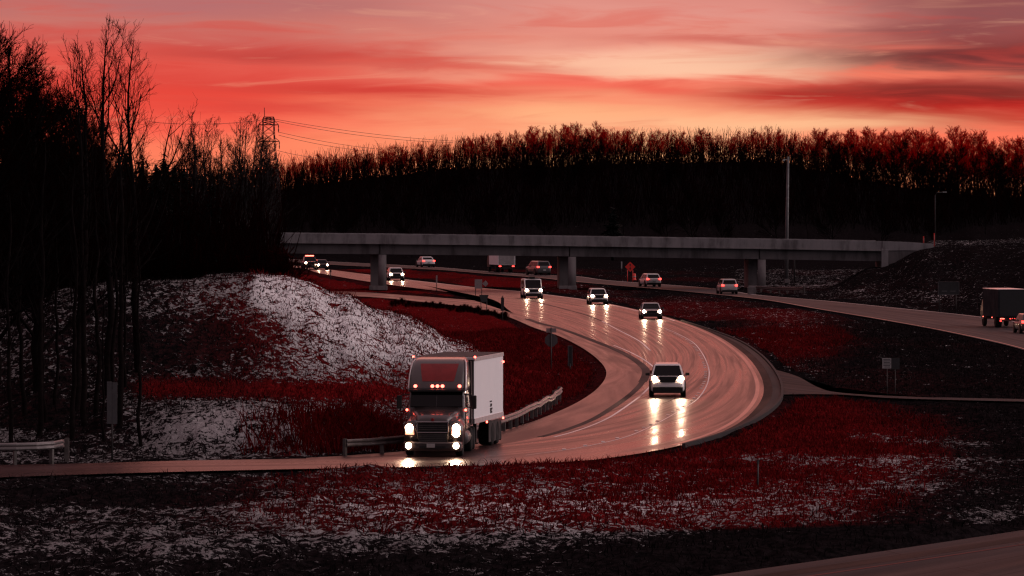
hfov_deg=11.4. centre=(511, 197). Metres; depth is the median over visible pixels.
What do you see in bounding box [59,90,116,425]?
sapling
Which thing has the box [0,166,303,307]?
undergrowth
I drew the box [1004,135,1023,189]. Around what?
bare tree
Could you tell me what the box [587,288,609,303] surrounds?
suv
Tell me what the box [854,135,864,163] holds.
bare tree
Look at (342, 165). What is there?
bare tree
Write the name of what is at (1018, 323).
sedan
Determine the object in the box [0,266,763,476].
road
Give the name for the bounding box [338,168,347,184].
bare tree
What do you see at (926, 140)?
bare tree
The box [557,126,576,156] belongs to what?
bare tree
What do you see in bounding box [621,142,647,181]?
bare tree
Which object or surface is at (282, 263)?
bare shrub
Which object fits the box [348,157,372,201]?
bare tree
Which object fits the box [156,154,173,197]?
conifer
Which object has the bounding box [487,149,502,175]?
bare tree
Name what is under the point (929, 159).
bare tree
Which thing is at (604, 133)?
bare tree
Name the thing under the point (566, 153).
bare tree
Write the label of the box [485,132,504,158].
bare tree
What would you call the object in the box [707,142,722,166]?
bare tree
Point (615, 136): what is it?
bare tree
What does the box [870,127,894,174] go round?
bare tree
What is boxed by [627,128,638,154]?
bare tree
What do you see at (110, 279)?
bare tree
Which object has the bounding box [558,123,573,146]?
bare tree
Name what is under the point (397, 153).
bare tree
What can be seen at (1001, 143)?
bare tree
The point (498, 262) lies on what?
box truck
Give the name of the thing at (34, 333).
bare tree
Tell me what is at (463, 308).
bare shrub
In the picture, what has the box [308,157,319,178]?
bare tree
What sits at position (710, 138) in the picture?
bare tree
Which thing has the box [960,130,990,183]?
bare tree
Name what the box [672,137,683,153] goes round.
bare tree
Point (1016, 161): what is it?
bare tree
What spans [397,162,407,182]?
bare tree
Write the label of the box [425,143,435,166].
bare tree
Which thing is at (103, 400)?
sapling
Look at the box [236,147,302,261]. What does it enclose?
bare tree
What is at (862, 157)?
bare tree
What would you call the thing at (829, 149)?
bare tree
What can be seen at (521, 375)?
dry grass
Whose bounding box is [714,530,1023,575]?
road
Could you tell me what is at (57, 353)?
sapling
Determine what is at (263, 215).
bare tree
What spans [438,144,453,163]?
bare tree
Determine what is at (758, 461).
marker post
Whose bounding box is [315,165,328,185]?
bare tree
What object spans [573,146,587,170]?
bare tree
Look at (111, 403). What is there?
object marker
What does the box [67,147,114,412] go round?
sapling
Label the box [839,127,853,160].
bare tree
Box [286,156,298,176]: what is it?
bare tree
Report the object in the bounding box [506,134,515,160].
bare tree
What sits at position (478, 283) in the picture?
road sign
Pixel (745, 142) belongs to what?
bare tree
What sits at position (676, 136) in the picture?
bare tree
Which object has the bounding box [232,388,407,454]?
tall grass
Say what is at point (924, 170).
bare tree
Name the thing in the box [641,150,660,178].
bare tree
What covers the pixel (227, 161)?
bare tree
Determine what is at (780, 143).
bare tree
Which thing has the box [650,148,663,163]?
bare tree
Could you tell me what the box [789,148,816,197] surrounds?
bare tree
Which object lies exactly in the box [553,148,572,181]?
bare tree
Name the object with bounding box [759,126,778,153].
bare tree
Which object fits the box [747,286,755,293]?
concrete block
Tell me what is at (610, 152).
bare tree
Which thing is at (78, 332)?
bare tree
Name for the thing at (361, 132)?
power line
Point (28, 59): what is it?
bare tree
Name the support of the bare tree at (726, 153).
on the terrain at (972, 258)
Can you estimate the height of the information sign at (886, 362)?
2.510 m
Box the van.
[520,276,543,297]
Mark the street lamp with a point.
(935, 214)
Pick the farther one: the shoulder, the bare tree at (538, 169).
the bare tree at (538, 169)
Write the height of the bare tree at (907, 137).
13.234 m
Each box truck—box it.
[487,256,514,271]
[977,288,1023,326]
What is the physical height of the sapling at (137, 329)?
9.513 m
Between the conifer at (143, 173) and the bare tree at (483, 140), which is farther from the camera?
the bare tree at (483, 140)
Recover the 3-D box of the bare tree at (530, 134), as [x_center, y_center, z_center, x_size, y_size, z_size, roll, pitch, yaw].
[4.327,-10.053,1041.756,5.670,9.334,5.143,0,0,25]
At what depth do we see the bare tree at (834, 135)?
1059.56 m
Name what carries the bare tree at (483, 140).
on the terrain at (972, 258)
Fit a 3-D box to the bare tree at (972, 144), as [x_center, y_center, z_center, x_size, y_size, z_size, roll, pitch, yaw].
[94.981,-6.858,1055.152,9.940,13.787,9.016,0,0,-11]
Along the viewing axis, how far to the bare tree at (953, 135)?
1062.14 m
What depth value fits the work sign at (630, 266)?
657.74 m
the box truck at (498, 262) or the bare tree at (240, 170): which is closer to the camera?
the bare tree at (240, 170)
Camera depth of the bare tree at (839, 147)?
1029.64 m
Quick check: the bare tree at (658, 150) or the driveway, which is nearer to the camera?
the driveway
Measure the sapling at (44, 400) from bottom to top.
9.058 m
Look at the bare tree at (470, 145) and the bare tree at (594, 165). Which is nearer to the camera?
the bare tree at (594, 165)
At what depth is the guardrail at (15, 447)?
205.31 m
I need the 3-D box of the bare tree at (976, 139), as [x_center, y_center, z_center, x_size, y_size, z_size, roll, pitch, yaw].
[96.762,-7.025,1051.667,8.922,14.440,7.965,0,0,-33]
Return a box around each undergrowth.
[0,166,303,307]
[175,124,1023,235]
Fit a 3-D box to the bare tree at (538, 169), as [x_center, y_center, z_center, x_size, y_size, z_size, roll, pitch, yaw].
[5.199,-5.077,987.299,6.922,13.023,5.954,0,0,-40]
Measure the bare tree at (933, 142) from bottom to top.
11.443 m
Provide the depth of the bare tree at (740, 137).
1046.77 m
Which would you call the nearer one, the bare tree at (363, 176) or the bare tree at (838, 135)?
the bare tree at (363, 176)
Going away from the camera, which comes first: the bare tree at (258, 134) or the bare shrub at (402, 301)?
the bare tree at (258, 134)
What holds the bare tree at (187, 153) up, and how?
on the terrain at (972, 258)
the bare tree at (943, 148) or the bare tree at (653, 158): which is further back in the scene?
the bare tree at (943, 148)
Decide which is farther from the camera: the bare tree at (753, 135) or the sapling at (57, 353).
the bare tree at (753, 135)
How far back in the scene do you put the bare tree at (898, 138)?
1041.59 m
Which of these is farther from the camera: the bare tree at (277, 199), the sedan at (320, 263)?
the sedan at (320, 263)
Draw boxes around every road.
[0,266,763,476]
[289,259,1023,349]
[312,291,641,457]
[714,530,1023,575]
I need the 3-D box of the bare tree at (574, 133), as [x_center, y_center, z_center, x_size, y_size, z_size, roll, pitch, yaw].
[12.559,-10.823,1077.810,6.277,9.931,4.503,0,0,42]
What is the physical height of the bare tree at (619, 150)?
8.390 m
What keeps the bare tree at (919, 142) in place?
on the terrain at (972, 258)
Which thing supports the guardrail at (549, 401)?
on the terrain at (972, 258)
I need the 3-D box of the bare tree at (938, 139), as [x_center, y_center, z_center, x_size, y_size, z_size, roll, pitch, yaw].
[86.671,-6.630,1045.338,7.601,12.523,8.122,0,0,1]
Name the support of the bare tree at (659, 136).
on the terrain at (972, 258)
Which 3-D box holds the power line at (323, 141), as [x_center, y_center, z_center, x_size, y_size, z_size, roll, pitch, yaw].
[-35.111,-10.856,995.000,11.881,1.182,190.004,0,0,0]
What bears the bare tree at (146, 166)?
on the terrain at (972, 258)
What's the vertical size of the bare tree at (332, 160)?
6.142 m
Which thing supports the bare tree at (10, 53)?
on the terrain at (972, 258)
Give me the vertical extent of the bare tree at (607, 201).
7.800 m
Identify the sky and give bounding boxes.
[0,0,1023,193]
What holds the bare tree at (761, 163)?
on the terrain at (972, 258)
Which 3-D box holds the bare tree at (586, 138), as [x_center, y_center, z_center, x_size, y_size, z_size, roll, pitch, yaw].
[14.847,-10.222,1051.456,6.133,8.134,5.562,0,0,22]
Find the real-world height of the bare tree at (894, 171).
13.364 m
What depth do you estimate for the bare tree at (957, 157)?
995.71 m
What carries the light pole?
on the terrain at (972, 258)
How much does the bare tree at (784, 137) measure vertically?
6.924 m
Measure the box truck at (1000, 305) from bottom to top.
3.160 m
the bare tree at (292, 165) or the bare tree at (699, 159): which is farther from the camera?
the bare tree at (292, 165)
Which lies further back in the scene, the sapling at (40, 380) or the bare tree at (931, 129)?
the bare tree at (931, 129)
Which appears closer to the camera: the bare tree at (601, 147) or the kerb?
the kerb
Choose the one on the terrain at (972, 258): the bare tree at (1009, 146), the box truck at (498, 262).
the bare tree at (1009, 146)
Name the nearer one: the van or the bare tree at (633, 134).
the van
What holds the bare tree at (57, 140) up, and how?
on the terrain at (972, 258)
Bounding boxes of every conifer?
[136,161,148,220]
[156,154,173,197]
[163,161,189,226]
[600,207,629,260]
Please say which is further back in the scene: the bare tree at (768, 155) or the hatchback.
the bare tree at (768, 155)
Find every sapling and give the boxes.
[0,188,29,442]
[2,154,34,415]
[16,142,60,435]
[34,186,68,404]
[34,231,59,422]
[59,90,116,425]
[62,160,93,439]
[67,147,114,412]
[87,282,111,441]
[92,103,141,427]
[93,166,141,381]
[104,197,135,386]
[113,227,146,446]
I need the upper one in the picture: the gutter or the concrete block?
the concrete block
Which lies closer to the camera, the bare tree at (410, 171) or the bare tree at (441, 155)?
the bare tree at (410, 171)
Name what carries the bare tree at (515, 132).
on the terrain at (972, 258)
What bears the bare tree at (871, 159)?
on the terrain at (972, 258)
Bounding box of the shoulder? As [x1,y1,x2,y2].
[680,321,772,445]
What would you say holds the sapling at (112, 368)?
on the terrain at (972, 258)
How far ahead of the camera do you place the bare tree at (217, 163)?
321.56 m
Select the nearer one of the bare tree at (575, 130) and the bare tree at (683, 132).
the bare tree at (575, 130)
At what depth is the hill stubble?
244.98 m
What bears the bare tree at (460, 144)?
on the terrain at (972, 258)
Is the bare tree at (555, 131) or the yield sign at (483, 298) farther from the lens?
the bare tree at (555, 131)
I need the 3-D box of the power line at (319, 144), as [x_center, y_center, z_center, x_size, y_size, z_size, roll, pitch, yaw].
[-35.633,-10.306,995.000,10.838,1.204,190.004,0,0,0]
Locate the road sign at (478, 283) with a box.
[475,279,487,296]
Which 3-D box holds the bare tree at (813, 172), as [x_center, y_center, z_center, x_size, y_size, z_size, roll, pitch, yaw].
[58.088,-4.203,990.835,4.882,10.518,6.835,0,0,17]
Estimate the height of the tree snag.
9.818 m
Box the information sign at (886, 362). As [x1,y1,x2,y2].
[882,358,899,394]
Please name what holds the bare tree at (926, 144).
on the terrain at (972, 258)
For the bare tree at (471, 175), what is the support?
on the terrain at (972, 258)
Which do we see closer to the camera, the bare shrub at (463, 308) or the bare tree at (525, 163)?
the bare shrub at (463, 308)
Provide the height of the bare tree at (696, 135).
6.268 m
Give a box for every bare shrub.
[245,241,318,283]
[400,298,406,305]
[457,303,465,311]
[473,305,482,313]
[501,311,510,319]
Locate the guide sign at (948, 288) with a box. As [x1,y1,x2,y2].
[938,282,958,311]
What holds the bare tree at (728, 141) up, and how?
on the terrain at (972, 258)
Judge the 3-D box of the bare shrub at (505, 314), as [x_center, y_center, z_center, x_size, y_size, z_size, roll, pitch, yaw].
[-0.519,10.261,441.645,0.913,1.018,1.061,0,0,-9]
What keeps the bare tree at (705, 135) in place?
on the terrain at (972, 258)
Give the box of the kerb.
[681,320,783,447]
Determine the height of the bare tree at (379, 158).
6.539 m
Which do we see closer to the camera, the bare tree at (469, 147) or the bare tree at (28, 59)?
the bare tree at (28, 59)
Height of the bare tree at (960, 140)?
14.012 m
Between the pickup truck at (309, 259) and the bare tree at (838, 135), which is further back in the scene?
the bare tree at (838, 135)
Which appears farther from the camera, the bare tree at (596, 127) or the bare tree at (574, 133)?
the bare tree at (574, 133)
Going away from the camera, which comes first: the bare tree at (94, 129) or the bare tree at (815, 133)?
the bare tree at (94, 129)
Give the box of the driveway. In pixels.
[770,369,1023,401]
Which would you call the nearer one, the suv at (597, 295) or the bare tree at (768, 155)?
the suv at (597, 295)
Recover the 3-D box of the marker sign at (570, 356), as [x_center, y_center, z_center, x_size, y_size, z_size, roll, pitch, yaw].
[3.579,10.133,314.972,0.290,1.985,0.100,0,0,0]
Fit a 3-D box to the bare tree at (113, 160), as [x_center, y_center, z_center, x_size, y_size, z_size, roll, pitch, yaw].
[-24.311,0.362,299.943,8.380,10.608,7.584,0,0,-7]
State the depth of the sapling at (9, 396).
215.91 m
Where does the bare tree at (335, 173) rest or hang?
on the terrain at (972, 258)
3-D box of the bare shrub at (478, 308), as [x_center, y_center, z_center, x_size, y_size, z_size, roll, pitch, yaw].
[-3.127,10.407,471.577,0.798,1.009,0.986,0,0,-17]
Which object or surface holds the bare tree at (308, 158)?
on the terrain at (972, 258)
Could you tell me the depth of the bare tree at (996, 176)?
991.21 m
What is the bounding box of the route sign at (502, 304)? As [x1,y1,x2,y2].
[501,296,503,320]
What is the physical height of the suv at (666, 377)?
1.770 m
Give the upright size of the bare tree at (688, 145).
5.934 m
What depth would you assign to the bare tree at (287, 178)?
1027.29 m
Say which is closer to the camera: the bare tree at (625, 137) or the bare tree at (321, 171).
the bare tree at (321, 171)
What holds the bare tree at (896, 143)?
on the terrain at (972, 258)
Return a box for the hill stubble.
[0,269,480,457]
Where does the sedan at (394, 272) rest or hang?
on the road at (724, 386)
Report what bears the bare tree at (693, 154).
on the terrain at (972, 258)
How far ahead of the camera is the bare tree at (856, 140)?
1060.07 m
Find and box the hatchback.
[638,273,660,286]
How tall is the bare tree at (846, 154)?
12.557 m
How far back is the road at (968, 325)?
474.10 m
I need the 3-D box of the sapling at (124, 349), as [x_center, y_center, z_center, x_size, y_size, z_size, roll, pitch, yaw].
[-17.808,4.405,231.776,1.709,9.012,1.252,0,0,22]
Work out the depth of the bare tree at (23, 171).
259.34 m
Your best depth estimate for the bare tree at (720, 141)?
1054.99 m
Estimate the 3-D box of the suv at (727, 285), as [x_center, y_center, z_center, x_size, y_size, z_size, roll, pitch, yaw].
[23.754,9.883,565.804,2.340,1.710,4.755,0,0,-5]
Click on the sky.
(427, 69)
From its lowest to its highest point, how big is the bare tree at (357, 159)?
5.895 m
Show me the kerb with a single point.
(772, 408)
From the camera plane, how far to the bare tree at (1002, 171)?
1002.19 m
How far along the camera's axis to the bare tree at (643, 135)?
1055.85 m
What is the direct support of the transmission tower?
on the terrain at (972, 258)
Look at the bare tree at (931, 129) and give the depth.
1081.49 m
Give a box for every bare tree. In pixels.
[0,16,172,395]
[0,21,119,318]
[0,22,105,382]
[0,37,165,325]
[0,55,70,263]
[0,59,205,390]
[1,89,154,288]
[20,32,135,410]
[27,107,110,250]
[47,104,121,162]
[66,115,154,198]
[67,18,215,372]
[140,155,153,181]
[165,110,217,215]
[169,133,206,188]
[181,114,228,210]
[200,129,248,233]
[216,134,249,241]
[219,114,276,253]
[233,115,294,230]
[234,196,274,261]
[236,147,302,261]
[240,135,286,243]
[281,170,292,186]
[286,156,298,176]
[290,170,308,198]
[301,167,310,187]
[302,155,312,181]
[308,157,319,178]
[309,152,323,172]
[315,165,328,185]
[326,161,344,192]
[327,154,339,170]
[337,155,346,173]
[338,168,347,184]
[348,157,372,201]
[348,160,357,179]
[352,152,368,169]
[370,147,386,172]
[380,160,401,194]
[382,144,396,169]
[393,146,407,167]
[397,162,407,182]
[405,157,422,187]
[414,143,425,166]
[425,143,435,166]
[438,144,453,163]
[456,137,466,154]
[458,152,484,196]
[463,139,474,159]
[464,137,476,164]
[476,135,493,156]
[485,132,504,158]
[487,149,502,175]
[494,138,508,154]
[495,146,519,176]
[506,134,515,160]
[508,130,526,155]
[511,140,548,198]
[521,137,550,202]
[523,125,542,156]
[525,126,545,157]
[527,130,544,154]
[532,142,552,182]
[544,131,553,158]
[547,125,563,156]
[549,136,591,198]
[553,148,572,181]
[555,125,565,148]
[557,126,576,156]
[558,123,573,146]
[561,133,612,197]
[566,122,589,153]
[566,123,578,141]
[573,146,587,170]
[575,129,592,152]
[583,139,614,183]
[588,121,608,151]
[593,126,610,154]
[594,129,614,165]
[598,188,617,225]
[601,180,637,235]
[602,131,624,157]
[604,148,613,167]
[613,138,628,178]
[620,128,639,155]
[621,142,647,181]
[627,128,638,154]
[635,131,646,156]
[641,131,653,154]
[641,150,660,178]
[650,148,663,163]
[653,146,678,191]
[654,128,664,149]
[658,149,693,199]
[659,132,672,155]
[671,130,680,144]
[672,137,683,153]
[678,130,686,154]
[683,136,691,163]
[688,134,701,151]
[689,145,698,162]
[692,129,707,148]
[695,150,709,178]
[705,132,715,148]
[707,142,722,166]
[714,135,724,152]
[720,145,732,168]
[723,138,738,154]
[723,140,756,197]
[732,130,749,160]
[736,128,759,153]
[740,133,754,154]
[755,144,775,182]
[756,153,770,172]
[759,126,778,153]
[771,145,783,161]
[774,129,784,150]
[774,134,790,153]
[781,141,802,182]
[782,133,799,160]
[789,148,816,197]
[800,130,825,153]
[800,138,810,168]
[800,149,822,196]
[803,128,836,167]
[806,128,822,158]
[817,138,851,197]
[825,143,845,167]
[826,132,843,160]
[827,133,839,154]
[831,139,862,197]
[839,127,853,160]
[845,130,861,167]
[847,128,866,168]
[852,145,869,188]
[853,127,889,179]
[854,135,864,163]
[857,148,887,203]
[860,147,889,189]
[861,126,888,167]
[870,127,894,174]
[873,130,910,172]
[876,133,892,157]
[877,131,906,169]
[880,139,911,202]
[887,138,918,192]
[897,127,912,174]
[897,127,931,172]
[903,136,926,173]
[905,147,938,201]
[906,132,930,176]
[906,150,935,200]
[916,130,940,172]
[926,125,940,163]
[926,135,949,177]
[926,152,962,209]
[927,138,938,173]
[927,146,958,212]
[928,132,939,156]
[932,136,963,174]
[938,145,975,205]
[943,126,969,174]
[946,125,966,173]
[953,131,977,179]
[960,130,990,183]
[962,153,987,192]
[965,129,1006,183]
[965,132,994,170]
[976,144,1010,200]
[984,140,1000,170]
[986,148,1023,210]
[990,151,1017,194]
[995,136,1008,157]
[1003,138,1023,177]
[1003,139,1013,183]
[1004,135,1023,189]
[1004,152,1023,201]
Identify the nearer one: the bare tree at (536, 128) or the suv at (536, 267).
the suv at (536, 267)
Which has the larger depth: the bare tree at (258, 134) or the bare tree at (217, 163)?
the bare tree at (258, 134)
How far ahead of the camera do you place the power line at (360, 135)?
979.99 m
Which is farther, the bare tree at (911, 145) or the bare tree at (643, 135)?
the bare tree at (911, 145)
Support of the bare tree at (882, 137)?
on the terrain at (972, 258)
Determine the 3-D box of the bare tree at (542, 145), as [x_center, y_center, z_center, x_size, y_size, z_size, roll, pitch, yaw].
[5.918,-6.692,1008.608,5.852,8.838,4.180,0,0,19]
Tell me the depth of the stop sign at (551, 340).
307.39 m
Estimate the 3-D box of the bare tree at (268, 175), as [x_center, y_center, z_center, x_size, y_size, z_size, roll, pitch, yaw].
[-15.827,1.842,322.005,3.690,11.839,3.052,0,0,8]
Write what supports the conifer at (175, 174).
on the terrain at (972, 258)
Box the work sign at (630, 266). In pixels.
[625,262,634,281]
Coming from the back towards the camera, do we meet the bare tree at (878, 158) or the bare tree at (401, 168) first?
the bare tree at (401, 168)
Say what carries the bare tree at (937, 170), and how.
on the terrain at (972, 258)
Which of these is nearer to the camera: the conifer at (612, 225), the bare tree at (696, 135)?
the conifer at (612, 225)
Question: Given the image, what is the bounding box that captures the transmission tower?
[257,108,282,229]
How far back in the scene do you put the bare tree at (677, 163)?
986.09 m
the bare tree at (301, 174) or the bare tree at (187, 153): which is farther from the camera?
the bare tree at (301, 174)
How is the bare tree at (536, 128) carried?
on the terrain at (972, 258)
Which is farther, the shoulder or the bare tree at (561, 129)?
the bare tree at (561, 129)
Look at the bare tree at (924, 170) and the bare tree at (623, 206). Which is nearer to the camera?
the bare tree at (623, 206)
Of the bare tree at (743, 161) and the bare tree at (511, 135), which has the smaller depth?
the bare tree at (743, 161)
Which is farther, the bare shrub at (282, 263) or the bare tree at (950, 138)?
the bare tree at (950, 138)
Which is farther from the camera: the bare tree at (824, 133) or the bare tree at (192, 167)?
the bare tree at (824, 133)
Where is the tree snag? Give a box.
[188,144,205,246]
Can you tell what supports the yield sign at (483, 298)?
on the terrain at (972, 258)
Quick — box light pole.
[783,157,789,284]
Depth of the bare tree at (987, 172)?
1011.25 m
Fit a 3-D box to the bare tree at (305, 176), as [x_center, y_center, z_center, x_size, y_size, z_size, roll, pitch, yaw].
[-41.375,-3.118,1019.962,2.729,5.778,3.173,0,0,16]
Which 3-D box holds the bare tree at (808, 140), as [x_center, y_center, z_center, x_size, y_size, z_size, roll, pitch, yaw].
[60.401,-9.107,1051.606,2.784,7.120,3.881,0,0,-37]
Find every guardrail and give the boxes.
[0,438,68,464]
[343,386,562,455]
[755,286,804,293]
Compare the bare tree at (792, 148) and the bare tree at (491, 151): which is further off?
the bare tree at (491, 151)
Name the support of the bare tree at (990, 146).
on the terrain at (972, 258)
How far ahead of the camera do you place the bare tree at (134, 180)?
235.57 m
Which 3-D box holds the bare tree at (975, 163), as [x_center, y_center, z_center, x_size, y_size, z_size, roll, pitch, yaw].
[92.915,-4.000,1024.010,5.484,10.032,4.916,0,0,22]
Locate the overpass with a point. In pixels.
(750, 251)
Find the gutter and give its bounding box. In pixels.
[682,321,780,422]
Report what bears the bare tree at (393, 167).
on the terrain at (972, 258)
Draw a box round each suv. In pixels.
[525,261,550,274]
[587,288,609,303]
[645,362,688,396]
[715,279,737,293]
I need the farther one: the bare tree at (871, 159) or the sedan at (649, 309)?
the bare tree at (871, 159)
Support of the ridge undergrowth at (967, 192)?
on the terrain at (972, 258)
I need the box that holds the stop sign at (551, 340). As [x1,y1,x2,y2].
[545,327,557,365]
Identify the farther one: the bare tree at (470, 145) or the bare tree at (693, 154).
the bare tree at (470, 145)
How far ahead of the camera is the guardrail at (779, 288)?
561.38 m
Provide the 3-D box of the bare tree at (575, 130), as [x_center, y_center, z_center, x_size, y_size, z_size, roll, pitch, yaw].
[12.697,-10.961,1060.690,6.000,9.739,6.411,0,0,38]
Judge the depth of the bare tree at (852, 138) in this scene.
1041.56 m
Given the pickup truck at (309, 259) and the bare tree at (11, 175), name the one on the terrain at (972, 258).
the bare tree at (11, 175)
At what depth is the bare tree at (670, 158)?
985.91 m
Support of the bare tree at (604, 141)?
on the terrain at (972, 258)
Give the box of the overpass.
[274,233,932,290]
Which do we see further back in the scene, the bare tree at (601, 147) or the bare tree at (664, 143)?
the bare tree at (664, 143)
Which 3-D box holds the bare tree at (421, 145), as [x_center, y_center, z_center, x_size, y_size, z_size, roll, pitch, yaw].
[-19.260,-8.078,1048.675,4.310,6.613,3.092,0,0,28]
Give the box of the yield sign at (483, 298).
[479,295,487,308]
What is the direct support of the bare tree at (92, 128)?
on the terrain at (972, 258)
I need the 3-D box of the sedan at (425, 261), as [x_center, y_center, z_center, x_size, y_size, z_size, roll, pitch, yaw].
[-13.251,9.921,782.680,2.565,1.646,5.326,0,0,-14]
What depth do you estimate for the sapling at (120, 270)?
218.83 m
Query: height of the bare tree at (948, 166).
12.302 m
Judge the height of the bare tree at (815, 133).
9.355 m
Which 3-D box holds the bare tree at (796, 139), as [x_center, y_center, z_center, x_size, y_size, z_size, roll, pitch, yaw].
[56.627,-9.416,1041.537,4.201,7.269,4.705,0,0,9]
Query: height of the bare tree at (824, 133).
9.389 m
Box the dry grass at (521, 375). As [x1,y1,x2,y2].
[134,268,956,534]
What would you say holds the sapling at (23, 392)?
on the terrain at (972, 258)
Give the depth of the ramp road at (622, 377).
286.00 m
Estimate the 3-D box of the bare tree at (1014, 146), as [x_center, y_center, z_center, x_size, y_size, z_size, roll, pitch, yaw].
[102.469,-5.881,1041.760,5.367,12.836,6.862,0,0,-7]
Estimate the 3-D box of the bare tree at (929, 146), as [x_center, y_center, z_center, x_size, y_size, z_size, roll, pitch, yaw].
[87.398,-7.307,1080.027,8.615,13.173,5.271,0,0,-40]
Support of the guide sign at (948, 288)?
on the terrain at (972, 258)
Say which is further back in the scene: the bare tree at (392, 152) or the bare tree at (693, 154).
the bare tree at (392, 152)
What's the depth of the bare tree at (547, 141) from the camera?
1045.81 m
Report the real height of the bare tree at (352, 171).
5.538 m
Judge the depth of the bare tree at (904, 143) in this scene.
1024.44 m
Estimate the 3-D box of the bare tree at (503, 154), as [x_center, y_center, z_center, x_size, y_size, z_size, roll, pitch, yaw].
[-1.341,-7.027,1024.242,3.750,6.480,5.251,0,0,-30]
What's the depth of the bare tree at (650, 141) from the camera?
1044.99 m
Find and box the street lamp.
[934,192,946,240]
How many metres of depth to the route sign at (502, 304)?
436.34 m
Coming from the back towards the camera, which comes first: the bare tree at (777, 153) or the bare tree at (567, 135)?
the bare tree at (567, 135)
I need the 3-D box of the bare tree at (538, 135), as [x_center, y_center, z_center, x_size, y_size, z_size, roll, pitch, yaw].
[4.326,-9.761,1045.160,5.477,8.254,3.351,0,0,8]
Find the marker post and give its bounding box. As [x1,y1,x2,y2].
[757,459,759,484]
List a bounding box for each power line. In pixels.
[276,119,447,140]
[277,121,451,142]
[279,132,374,148]
[279,135,362,150]
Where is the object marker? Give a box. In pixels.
[107,381,116,459]
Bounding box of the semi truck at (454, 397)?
[397,352,503,455]
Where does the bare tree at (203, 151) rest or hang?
on the terrain at (972, 258)
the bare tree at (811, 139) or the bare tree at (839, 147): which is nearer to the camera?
the bare tree at (839, 147)
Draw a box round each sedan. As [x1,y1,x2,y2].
[314,259,329,269]
[386,267,405,280]
[416,257,434,266]
[638,302,663,318]
[1012,313,1023,333]
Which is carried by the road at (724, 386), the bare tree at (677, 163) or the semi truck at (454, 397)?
the semi truck at (454, 397)
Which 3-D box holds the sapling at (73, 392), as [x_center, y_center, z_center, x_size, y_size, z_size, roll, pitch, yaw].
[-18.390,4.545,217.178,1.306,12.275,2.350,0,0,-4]
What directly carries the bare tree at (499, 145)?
on the terrain at (972, 258)
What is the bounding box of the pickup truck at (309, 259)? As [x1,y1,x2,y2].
[301,255,315,269]
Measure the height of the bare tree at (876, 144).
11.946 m
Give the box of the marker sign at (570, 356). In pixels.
[568,346,572,367]
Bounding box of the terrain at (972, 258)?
[0,162,1023,575]
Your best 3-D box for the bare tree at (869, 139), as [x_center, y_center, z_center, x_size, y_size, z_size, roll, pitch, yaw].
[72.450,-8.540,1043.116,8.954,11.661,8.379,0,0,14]
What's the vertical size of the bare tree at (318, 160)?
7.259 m

